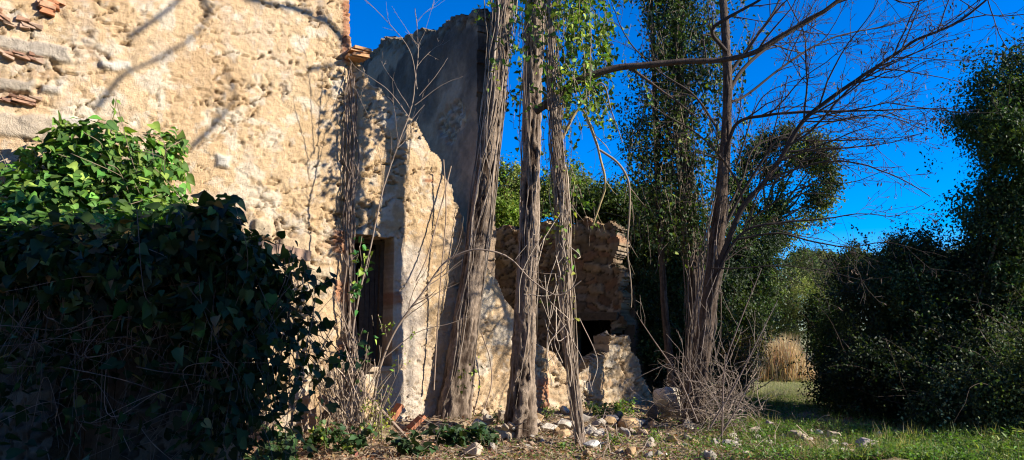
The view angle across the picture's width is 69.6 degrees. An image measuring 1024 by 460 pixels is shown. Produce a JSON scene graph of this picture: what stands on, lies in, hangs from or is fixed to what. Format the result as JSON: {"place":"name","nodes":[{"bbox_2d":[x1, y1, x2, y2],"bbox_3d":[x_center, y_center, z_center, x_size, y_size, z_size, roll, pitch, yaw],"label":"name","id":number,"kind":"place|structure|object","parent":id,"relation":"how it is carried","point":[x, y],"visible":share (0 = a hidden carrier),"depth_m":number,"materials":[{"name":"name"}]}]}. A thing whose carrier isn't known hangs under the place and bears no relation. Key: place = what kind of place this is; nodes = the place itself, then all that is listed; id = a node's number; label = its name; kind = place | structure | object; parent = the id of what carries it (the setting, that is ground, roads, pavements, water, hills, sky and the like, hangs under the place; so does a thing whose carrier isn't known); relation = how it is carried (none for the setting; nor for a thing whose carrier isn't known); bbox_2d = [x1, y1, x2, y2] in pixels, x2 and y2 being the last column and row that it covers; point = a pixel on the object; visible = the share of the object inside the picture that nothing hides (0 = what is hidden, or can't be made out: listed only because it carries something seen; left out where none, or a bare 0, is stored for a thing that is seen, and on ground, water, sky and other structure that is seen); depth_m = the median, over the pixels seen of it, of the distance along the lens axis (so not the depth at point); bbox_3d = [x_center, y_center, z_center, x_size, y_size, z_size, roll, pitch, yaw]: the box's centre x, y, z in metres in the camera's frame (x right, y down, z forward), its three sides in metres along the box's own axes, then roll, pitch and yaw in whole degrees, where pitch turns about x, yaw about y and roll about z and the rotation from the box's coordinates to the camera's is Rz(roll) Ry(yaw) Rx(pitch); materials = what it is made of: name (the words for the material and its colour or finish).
{"place":"outdoors","nodes":[
{"label":"outdoors","id":0,"kind":"place"},
{"bbox_2d":[246,331,1020,459],"bbox_3d":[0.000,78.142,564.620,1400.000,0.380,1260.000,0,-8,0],"label":"ground","id":1,"kind":"structure","parent":0,"point":[669,431],"depth_m":11.00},
{"bbox_2d":[0,241,311,459],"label":"outbuilding","id":2,"kind":"structure","parent":1,"relation":"on","point":[48,439],"depth_m":7.06,"materials":[{"name":"stone"}]},
{"bbox_2d":[70,307,132,459],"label":"door","id":3,"kind":"structure","parent":2,"relation":"in","point":[88,439],"depth_m":7.17,"materials":[{"name":"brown wood"}]},
{"bbox_2d":[0,190,320,459],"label":"climbing ivy","id":4,"kind":"object","parent":2,"relation":"attached to","point":[219,324],"visible":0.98,"depth_m":6.34,"materials":[{"name":"green plant"}]},
{"bbox_2d":[201,231,372,459],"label":"trailing vine","id":5,"kind":"object","parent":2,"relation":"attached to","point":[290,330],"visible":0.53,"depth_m":6.71,"materials":[{"name":"green plant"}]},
{"bbox_2d":[243,441,295,459],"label":"weed","id":6,"kind":"object","parent":1,"relation":"on","point":[276,448],"visible":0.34,"depth_m":8.61,"materials":[{"name":"green plant"}]},
{"bbox_2d":[258,424,317,459],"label":"weed","id":7,"kind":"object","parent":1,"relation":"on","point":[291,439],"visible":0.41,"depth_m":8.97,"materials":[{"name":"green plant"}]},
{"bbox_2d":[274,417,345,449],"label":"weed","id":8,"kind":"object","parent":1,"relation":"on","point":[319,433],"visible":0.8,"depth_m":9.56,"materials":[{"name":"green plant"}]},
{"bbox_2d":[317,395,346,431],"bbox_3d":[-2.486,2.743,10.557,0.670,0.730,0.106,-2,-8,15],"label":"plank","id":9,"kind":"object","parent":1,"relation":"on","point":[318,397],"visible":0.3,"depth_m":10.59,"materials":[{"name":"brown wood"}]},
{"bbox_2d":[0,0,680,440],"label":"ruined house","id":10,"kind":"structure","parent":1,"relation":"on","point":[246,96],"depth_m":11.52,"materials":[{"name":"stone"}]},
{"bbox_2d":[0,98,197,248],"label":"climbing ivy","id":11,"kind":"object","parent":10,"relation":"attached to","point":[70,184],"visible":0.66,"depth_m":8.60,"materials":[{"name":"green plant"}]},
{"bbox_2d":[340,62,359,373],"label":"dead creeper","id":12,"kind":"object","parent":10,"relation":"attached to","point":[350,222],"visible":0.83,"depth_m":11.44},
{"bbox_2d":[343,238,394,371],"bbox_3d":[-2.338,1.176,11.703,0.833,2.116,0.539,5,-9,-33],"label":"window","id":13,"kind":"structure","parent":10,"relation":"in","point":[371,298],"depth_m":12.01,"materials":[{"name":"brown wood"}]},
{"bbox_2d":[416,159,491,408],"bbox_3d":[-0.946,0.896,12.244,1.460,4.148,0.067,5,-9,-34],"label":"dead creeper","id":14,"kind":"object","parent":10,"relation":"attached to","point":[445,183],"visible":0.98,"depth_m":12.20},
{"bbox_2d":[540,150,661,335],"bbox_3d":[2.112,0.970,16.834,3.678,5.742,3.140,0,-8,0],"label":"ivy clump","id":15,"kind":"object","parent":10,"relation":"on","point":[611,200],"visible":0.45,"depth_m":16.49,"materials":[{"name":"green plant"}]},
{"bbox_2d":[284,334,403,441],"bbox_3d":[-2.309,2.271,10.159,1.586,1.653,0.937,0,-8,0],"label":"twig tangle","id":16,"kind":"object","parent":1,"relation":"on","point":[342,397],"visible":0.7,"depth_m":10.07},
{"bbox_2d":[317,362,373,420],"bbox_3d":[-2.401,2.342,10.599,0.802,0.925,0.145,-2,-8,12],"label":"plank","id":17,"kind":"object","parent":1,"relation":"on","point":[365,371],"visible":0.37,"depth_m":10.55,"materials":[{"name":"brown wood"}]},
{"bbox_2d":[327,420,377,454],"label":"weed","id":18,"kind":"object","parent":1,"relation":"on","point":[347,442],"visible":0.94,"depth_m":9.22,"materials":[{"name":"green plant"}]},
{"bbox_2d":[355,407,378,429],"bbox_3d":[-2.133,2.788,10.552,0.506,0.527,0.110,-2,-8,18],"label":"plank","id":19,"kind":"object","parent":1,"relation":"on","point":[368,418],"visible":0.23,"depth_m":10.51,"materials":[{"name":"brown wood"}]},
{"bbox_2d":[360,385,395,440],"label":"weed","id":20,"kind":"object","parent":1,"relation":"on","point":[384,423],"visible":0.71,"depth_m":10.17,"materials":[{"name":"green plant"}]},
{"bbox_2d":[358,383,406,436],"bbox_3d":[-1.848,2.616,10.563,0.839,0.811,0.091,-2,-8,11],"label":"plank","id":21,"kind":"object","parent":1,"relation":"on","point":[397,427],"visible":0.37,"depth_m":10.51,"materials":[{"name":"brown wood"}]},
{"bbox_2d":[388,403,404,421],"bbox_3d":[-1.703,2.666,10.738,0.223,0.262,0.187,6,-10,-36],"label":"brick","id":22,"kind":"object","parent":1,"relation":"on","point":[397,408],"visible":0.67,"depth_m":10.70,"materials":[{"name":"brick"}]},
{"bbox_2d":[386,429,438,457],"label":"weed","id":23,"kind":"object","parent":1,"relation":"on","point":[403,444],"visible":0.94,"depth_m":9.03,"materials":[{"name":"green plant"}]},
{"bbox_2d":[406,414,426,430],"bbox_3d":[-1.393,2.807,10.721,0.246,0.225,0.194,5,-9,-34],"label":"brick","id":24,"kind":"object","parent":1,"relation":"on","point":[417,422],"visible":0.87,"depth_m":10.68,"materials":[{"name":"brick"}]},
{"bbox_2d":[322,0,580,435],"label":"sapling","id":25,"kind":"object","parent":1,"relation":"on","point":[406,315],"visible":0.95,"depth_m":10.58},
{"bbox_2d":[348,236,415,389],"bbox_3d":[-1.789,1.174,10.545,1.195,2.226,0.467,0,-8,0],"label":"climbing vine","id":26,"kind":"object","parent":25,"relation":"hanging from","point":[358,286],"visible":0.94,"depth_m":10.55,"materials":[{"name":"green plant"}]},
{"bbox_2d":[419,421,487,448],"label":"weed","id":27,"kind":"object","parent":1,"relation":"on","point":[453,436],"visible":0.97,"depth_m":9.79,"materials":[{"name":"green plant"}]},
{"bbox_2d":[434,0,512,419],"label":"bare tree","id":28,"kind":"object","parent":1,"relation":"on","point":[456,403],"visible":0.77,"depth_m":12.27,"materials":[{"name":"brown plant"}]},
{"bbox_2d":[440,0,521,416],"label":"climbing vine","id":29,"kind":"object","parent":28,"relation":"attached to","point":[505,72],"visible":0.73,"depth_m":12.78,"materials":[{"name":"brown plant"}]},
{"bbox_2d":[464,442,482,457],"bbox_3d":[-0.486,2.762,9.214,0.245,0.208,0.367,0,-8,0],"label":"rock","id":30,"kind":"object","parent":1,"relation":"on","point":[477,450],"visible":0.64,"depth_m":9.14,"materials":[{"name":"stone"}]},
{"bbox_2d":[478,409,488,415],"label":"stone","id":31,"kind":"object","parent":1,"relation":"on","point":[484,412],"visible":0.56,"depth_m":12.04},
{"bbox_2d":[482,414,491,420],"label":"stone","id":32,"kind":"object","parent":1,"relation":"on","point":[486,417],"visible":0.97,"depth_m":11.69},
{"bbox_2d":[476,427,499,446],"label":"weed","id":33,"kind":"object","parent":1,"relation":"on","point":[490,436],"visible":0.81,"depth_m":10.02,"materials":[{"name":"green plant"}]},
{"bbox_2d":[489,442,495,448],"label":"stone","id":34,"kind":"object","parent":1,"relation":"on","point":[491,446],"visible":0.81,"depth_m":9.80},
{"bbox_2d":[490,405,503,424],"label":"weed","id":35,"kind":"object","parent":1,"relation":"on","point":[497,421],"visible":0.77,"depth_m":11.55,"materials":[{"name":"green plant"}]},
{"bbox_2d":[495,429,506,439],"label":"stone","id":36,"kind":"object","parent":1,"relation":"on","point":[503,434],"visible":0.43,"depth_m":10.55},
{"bbox_2d":[501,423,508,431],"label":"stone","id":37,"kind":"object","parent":1,"relation":"on","point":[504,427],"visible":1,"depth_m":10.35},
{"bbox_2d":[506,430,514,440],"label":"stone","id":38,"kind":"object","parent":1,"relation":"on","point":[510,434],"visible":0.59,"depth_m":10.64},
{"bbox_2d":[495,155,550,227],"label":"shrub","id":39,"kind":"object","parent":1,"relation":"on","point":[506,211],"visible":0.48,"depth_m":18.37,"materials":[{"name":"green plant"}]},
{"bbox_2d":[537,413,543,420],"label":"rock","id":40,"kind":"object","parent":1,"relation":"on","point":[540,417],"visible":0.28,"depth_m":11.81,"materials":[{"name":"stone"}]},
{"bbox_2d":[539,401,557,417],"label":"weed","id":41,"kind":"object","parent":1,"relation":"on","point":[545,408],"visible":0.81,"depth_m":12.34,"materials":[{"name":"green plant"}]},
{"bbox_2d":[496,145,615,223],"bbox_3d":[0.879,-0.181,22.461,4.926,4.666,2.823,4,-9,-25],"label":"broadleaf tree","id":42,"kind":"object","parent":1,"relation":"on","point":[513,173],"visible":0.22,"depth_m":22.18,"materials":[{"name":"green plant"}]},
{"bbox_2d":[553,429,570,437],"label":"rock","id":43,"kind":"object","parent":1,"relation":"on","point":[565,432],"visible":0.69,"depth_m":11.05,"materials":[{"name":"stone"}]},
{"bbox_2d":[557,418,571,429],"bbox_3d":[0.814,3.059,11.550,0.285,0.171,0.244,-8,2,-36],"label":"stone","id":44,"kind":"object","parent":1,"relation":"on","point":[562,423],"visible":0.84,"depth_m":11.48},
{"bbox_2d":[559,405,569,413],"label":"stone","id":45,"kind":"object","parent":1,"relation":"on","point":[562,408],"visible":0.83,"depth_m":12.82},
{"bbox_2d":[555,441,575,450],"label":"weed","id":46,"kind":"object","parent":1,"relation":"on","point":[562,444],"visible":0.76,"depth_m":9.79,"materials":[{"name":"green plant"}]},
{"bbox_2d":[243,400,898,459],"bbox_3d":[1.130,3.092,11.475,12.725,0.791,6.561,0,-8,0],"label":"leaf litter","id":47,"kind":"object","parent":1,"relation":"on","point":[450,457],"visible":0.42,"depth_m":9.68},
{"bbox_2d":[498,409,504,420],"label":"stone","id":48,"kind":"object","parent":47,"relation":"on","point":[501,413],"visible":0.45,"depth_m":11.47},
{"bbox_2d":[506,422,513,428],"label":"stone","id":49,"kind":"object","parent":47,"relation":"on","point":[510,425],"visible":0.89,"depth_m":10.49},
{"bbox_2d":[540,423,557,431],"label":"rock","id":50,"kind":"object","parent":47,"relation":"on","point":[546,426],"visible":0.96,"depth_m":11.20,"materials":[{"name":"stone"}]},
{"bbox_2d":[583,449,591,456],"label":"stone","id":51,"kind":"object","parent":1,"relation":"on","point":[585,454],"visible":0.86,"depth_m":8.96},
{"bbox_2d":[584,426,594,432],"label":"stone","id":52,"kind":"object","parent":1,"relation":"on","point":[587,429],"visible":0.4,"depth_m":11.46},
{"bbox_2d":[582,439,607,448],"bbox_3d":[1.119,2.901,9.858,0.350,0.189,0.267,0,-8,0],"label":"rock","id":53,"kind":"object","parent":1,"relation":"on","point":[592,443],"visible":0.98,"depth_m":9.82,"materials":[{"name":"stone"}]},
{"bbox_2d":[547,0,643,444],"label":"dead tree","id":54,"kind":"object","parent":1,"relation":"on","point":[573,392],"visible":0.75,"depth_m":10.87,"materials":[{"name":"wood"}]},
{"bbox_2d":[505,0,666,444],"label":"climbing vine","id":55,"kind":"object","parent":54,"relation":"attached to","point":[576,13],"visible":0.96,"depth_m":10.93,"materials":[{"name":"green plant"}]},
{"bbox_2d":[593,430,606,435],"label":"rock","id":56,"kind":"object","parent":1,"relation":"on","point":[597,432],"visible":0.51,"depth_m":11.41,"materials":[{"name":"stone"}]},
{"bbox_2d":[597,418,605,424],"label":"stone","id":57,"kind":"object","parent":1,"relation":"on","point":[601,420],"visible":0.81,"depth_m":11.87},
{"bbox_2d":[582,400,621,418],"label":"weed","id":58,"kind":"object","parent":1,"relation":"on","point":[595,410],"visible":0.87,"depth_m":12.74,"materials":[{"name":"green plant"}]},
{"bbox_2d":[600,415,619,423],"bbox_3d":[1.636,3.174,12.318,0.339,0.158,0.364,0,-8,0],"label":"rock","id":59,"kind":"object","parent":1,"relation":"on","point":[616,417],"visible":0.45,"depth_m":12.30,"materials":[{"name":"stone"}]},
{"bbox_2d":[604,416,616,423],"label":"stone","id":60,"kind":"object","parent":1,"relation":"on","point":[610,420],"visible":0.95,"depth_m":11.95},
{"bbox_2d":[606,426,614,431],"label":"stone","id":61,"kind":"object","parent":1,"relation":"on","point":[608,428],"visible":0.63,"depth_m":11.59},
{"bbox_2d":[590,397,639,417],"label":"weed","id":62,"kind":"object","parent":1,"relation":"on","point":[630,405],"visible":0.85,"depth_m":13.21,"materials":[{"name":"green plant"}]},
{"bbox_2d":[603,433,630,444],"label":"weed","id":63,"kind":"object","parent":1,"relation":"on","point":[614,438],"visible":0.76,"depth_m":10.53,"materials":[{"name":"green plant"}]},
{"bbox_2d":[613,411,623,417],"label":"stone","id":64,"kind":"object","parent":1,"relation":"on","point":[620,413],"visible":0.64,"depth_m":12.80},
{"bbox_2d":[615,449,623,454],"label":"stone","id":65,"kind":"object","parent":1,"relation":"on","point":[618,451],"visible":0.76,"depth_m":9.21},
{"bbox_2d":[618,427,630,436],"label":"stone","id":66,"kind":"object","parent":1,"relation":"on","point":[623,430],"visible":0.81,"depth_m":11.15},
{"bbox_2d":[617,416,638,428],"bbox_3d":[1.901,3.183,12.084,0.379,0.228,0.356,0,-8,0],"label":"rock","id":67,"kind":"object","parent":1,"relation":"on","point":[630,421],"visible":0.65,"depth_m":11.96,"materials":[{"name":"stone"}]},
{"bbox_2d":[625,446,636,456],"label":"stone","id":68,"kind":"object","parent":1,"relation":"on","point":[631,450],"visible":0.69,"depth_m":9.14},
{"bbox_2d":[637,429,647,434],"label":"stone","id":69,"kind":"object","parent":1,"relation":"on","point":[643,431],"visible":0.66,"depth_m":11.21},
{"bbox_2d":[642,451,652,457],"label":"stone","id":70,"kind":"object","parent":1,"relation":"on","point":[647,454],"visible":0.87,"depth_m":9.01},
{"bbox_2d":[644,441,655,447],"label":"stone","id":71,"kind":"object","parent":1,"relation":"on","point":[650,444],"visible":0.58,"depth_m":10.13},
{"bbox_2d":[647,403,657,420],"bbox_3d":[2.469,3.146,12.719,0.166,0.304,0.304,4,-9,-26],"label":"rock","id":72,"kind":"object","parent":1,"relation":"on","point":[651,411],"visible":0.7,"depth_m":12.65,"materials":[{"name":"stone"}]},
{"bbox_2d":[647,421,662,428],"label":"stone","id":73,"kind":"object","parent":1,"relation":"on","point":[652,424],"visible":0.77,"depth_m":12.15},
{"bbox_2d":[642,428,669,441],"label":"weed","id":74,"kind":"object","parent":1,"relation":"on","point":[653,436],"visible":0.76,"depth_m":10.89,"materials":[{"name":"green plant"}]},
{"bbox_2d":[665,435,677,441],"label":"stone","id":75,"kind":"object","parent":1,"relation":"on","point":[671,437],"visible":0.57,"depth_m":10.88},
{"bbox_2d":[504,0,841,440],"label":"bare tree","id":76,"kind":"object","parent":1,"relation":"on","point":[526,399],"visible":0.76,"depth_m":11.02,"materials":[{"name":"brown plant"}]},
{"bbox_2d":[486,0,573,438],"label":"climbing vine","id":77,"kind":"object","parent":76,"relation":"attached to","point":[527,11],"visible":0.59,"depth_m":11.26,"materials":[{"name":"plant"}]},
{"bbox_2d":[581,154,765,392],"bbox_3d":[3.527,0.959,16.340,3.803,5.642,4.158,3,-8,-19],"label":"evergreen shrub","id":78,"kind":"object","parent":1,"relation":"on","point":[645,275],"visible":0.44,"depth_m":15.65,"materials":[{"name":"green plant"}]},
{"bbox_2d":[682,434,691,440],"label":"stone","id":79,"kind":"object","parent":1,"relation":"on","point":[685,436],"visible":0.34,"depth_m":11.03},
{"bbox_2d":[683,419,695,428],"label":"stone","id":80,"kind":"object","parent":1,"relation":"on","point":[692,424],"visible":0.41,"depth_m":11.99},
{"bbox_2d":[622,268,789,440],"bbox_3d":[3.186,1.993,12.058,2.746,2.570,3.002,0,-8,0],"label":"twig tangle","id":81,"kind":"object","parent":1,"relation":"on","point":[718,414],"visible":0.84,"depth_m":11.84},
{"bbox_2d":[704,450,716,459],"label":"stone","id":82,"kind":"object","parent":1,"relation":"on","point":[708,454],"visible":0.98,"depth_m":8.91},
{"bbox_2d":[677,288,777,407],"bbox_3d":[5.246,2.939,17.259,2.102,3.168,5.122,-4,-9,26],"label":"thicket","id":83,"kind":"object","parent":1,"relation":"on","point":[744,381],"visible":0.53,"depth_m":16.39,"materials":[{"name":"brown plant"}]},
{"bbox_2d":[722,439,740,446],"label":"rock","id":84,"kind":"object","parent":1,"relation":"on","point":[728,441],"visible":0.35,"depth_m":10.35,"materials":[{"name":"stone"}]},
{"bbox_2d":[440,376,1023,459],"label":"grass","id":85,"kind":"structure","parent":1,"relation":"on","point":[920,447],"depth_m":10.24,"materials":[{"name":"plant"}]},
{"bbox_2d":[653,387,680,418],"bbox_3d":[2.679,2.969,12.631,0.370,0.567,0.414,3,-8,-22],"label":"rock","id":86,"kind":"object","parent":85,"relation":"on","point":[663,401],"visible":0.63,"depth_m":12.55,"materials":[{"name":"stone"}]},
{"bbox_2d":[747,426,761,434],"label":"stone","id":87,"kind":"object","parent":1,"relation":"on","point":[755,428],"visible":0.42,"depth_m":11.47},
{"bbox_2d":[707,197,826,390],"bbox_3d":[6.107,1.694,20.062,4.797,5.452,5.977,0,-8,0],"label":"shrub","id":88,"kind":"object","parent":1,"relation":"on","point":[768,277],"visible":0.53,"depth_m":19.33,"materials":[{"name":"green plant"}]},
{"bbox_2d":[704,110,856,357],"bbox_3d":[8.525,0.130,23.378,4.806,7.798,2.360,-1,-8,4],"label":"holm oak","id":89,"kind":"object","parent":1,"relation":"on","point":[813,199],"visible":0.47,"depth_m":23.50,"materials":[{"name":"green plant"}]},
{"bbox_2d":[747,333,815,381],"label":"dry grass","id":90,"kind":"structure","parent":1,"relation":"on","point":[787,352],"depth_m":22.88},
{"bbox_2d":[767,279,800,343],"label":"woodland","id":91,"kind":"object","parent":1,"relation":"on","point":[781,327],"depth_m":46.85,"materials":[{"name":"green plant"}]},
{"bbox_2d":[787,430,801,438],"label":"stone","id":92,"kind":"object","parent":1,"relation":"on","point":[795,432],"visible":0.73,"depth_m":10.83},
{"bbox_2d":[744,229,844,367],"bbox_3d":[10.720,2.519,27.450,5.999,5.594,4.088,4,-9,-28],"label":"shrub","id":93,"kind":"object","parent":1,"relation":"on","point":[798,292],"visible":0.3,"depth_m":26.55,"materials":[{"name":"green plant"}]},
{"bbox_2d":[603,0,1023,427],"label":"bare tree","id":94,"kind":"object","parent":1,"relation":"on","point":[723,249],"visible":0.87,"depth_m":12.26,"materials":[{"name":"brown plant"}]},
{"bbox_2d":[587,0,780,423],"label":"climbing vine","id":95,"kind":"object","parent":94,"relation":"attached to","point":[669,174],"visible":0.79,"depth_m":13.86,"materials":[{"name":"green plant"}]},
{"bbox_2d":[789,279,862,385],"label":"shrub","id":96,"kind":"object","parent":1,"relation":"on","point":[811,301],"visible":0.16,"depth_m":18.78,"materials":[{"name":"green plant"}]},
{"bbox_2d":[827,431,841,442],"bbox_3d":[4.751,3.060,10.845,0.205,0.189,0.253,-3,-8,24],"label":"stone","id":97,"kind":"object","parent":1,"relation":"on","point":[834,433],"visible":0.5,"depth_m":10.77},
{"bbox_2d":[764,280,913,420],"bbox_3d":[7.143,2.546,14.849,3.769,3.309,4.977,0,-8,0],"label":"bramble bush","id":98,"kind":"object","parent":1,"relation":"on","point":[831,398],"visible":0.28,"depth_m":15.44,"materials":[{"name":"green plant"}]},
{"bbox_2d":[855,437,873,445],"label":"stone","id":99,"kind":"object","parent":1,"relation":"on","point":[859,442],"visible":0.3,"depth_m":10.10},
{"bbox_2d":[785,245,958,354],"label":"woodland","id":100,"kind":"object","parent":1,"relation":"on","point":[799,251],"visible":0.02,"depth_m":41.66,"materials":[{"name":"green plant"}]},
{"bbox_2d":[869,224,913,258],"bbox_3d":[8.983,1.394,17.422,1.459,3.238,1.237,0,-8,0],"label":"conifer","id":101,"kind":"object","parent":1,"relation":"on","point":[885,241],"visible":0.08,"depth_m":17.64,"materials":[{"name":"green plant"}]},
{"bbox_2d":[797,187,1023,426],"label":"bramble bush","id":102,"kind":"object","parent":1,"relation":"on","point":[914,308],"visible":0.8,"depth_m":13.51,"materials":[{"name":"green plant"}]},
{"bbox_2d":[849,282,1023,433],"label":"bramble bush","id":103,"kind":"object","parent":1,"relation":"on","point":[989,391],"visible":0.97,"depth_m":11.48,"materials":[{"name":"green plant"}]},
{"bbox_2d":[916,16,1023,352],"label":"ivy clad tree","id":104,"kind":"object","parent":1,"relation":"on","point":[998,139],"visible":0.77,"depth_m":13.56,"materials":[{"name":"green plant"}]},
{"bbox_2d":[973,421,1023,459],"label":"weed","id":105,"kind":"object","parent":1,"relation":"on","point":[1016,437],"visible":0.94,"depth_m":8.92,"materials":[{"name":"green plant"}]},
{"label":"stone","id":106,"kind":"object","parent":1,"relation":"on","visible":0},
{"bbox_2d":[472,419,486,428],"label":"stone","id":107,"kind":"object","parent":106,"relation":"on","point":[476,420],"visible":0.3,"depth_m":10.62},
{"bbox_2d":[348,0,1023,330],"label":"sky","id":108,"kind":"structure","parent":0,"point":[366,24],"materials":[{"name":"blue"}]},
{"label":"stone","id":109,"kind":"object","parent":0,"visible":0},
{"bbox_2d":[591,420,600,426],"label":"stone","id":110,"kind":"object","parent":109,"relation":"on","point":[596,422],"visible":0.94,"depth_m":11.70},
{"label":"stone","id":111,"kind":"object","parent":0,"visible":0},
{"bbox_2d":[583,414,590,421],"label":"stone","id":112,"kind":"object","parent":111,"relation":"on","point":[585,417],"visible":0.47,"depth_m":11.75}
]}

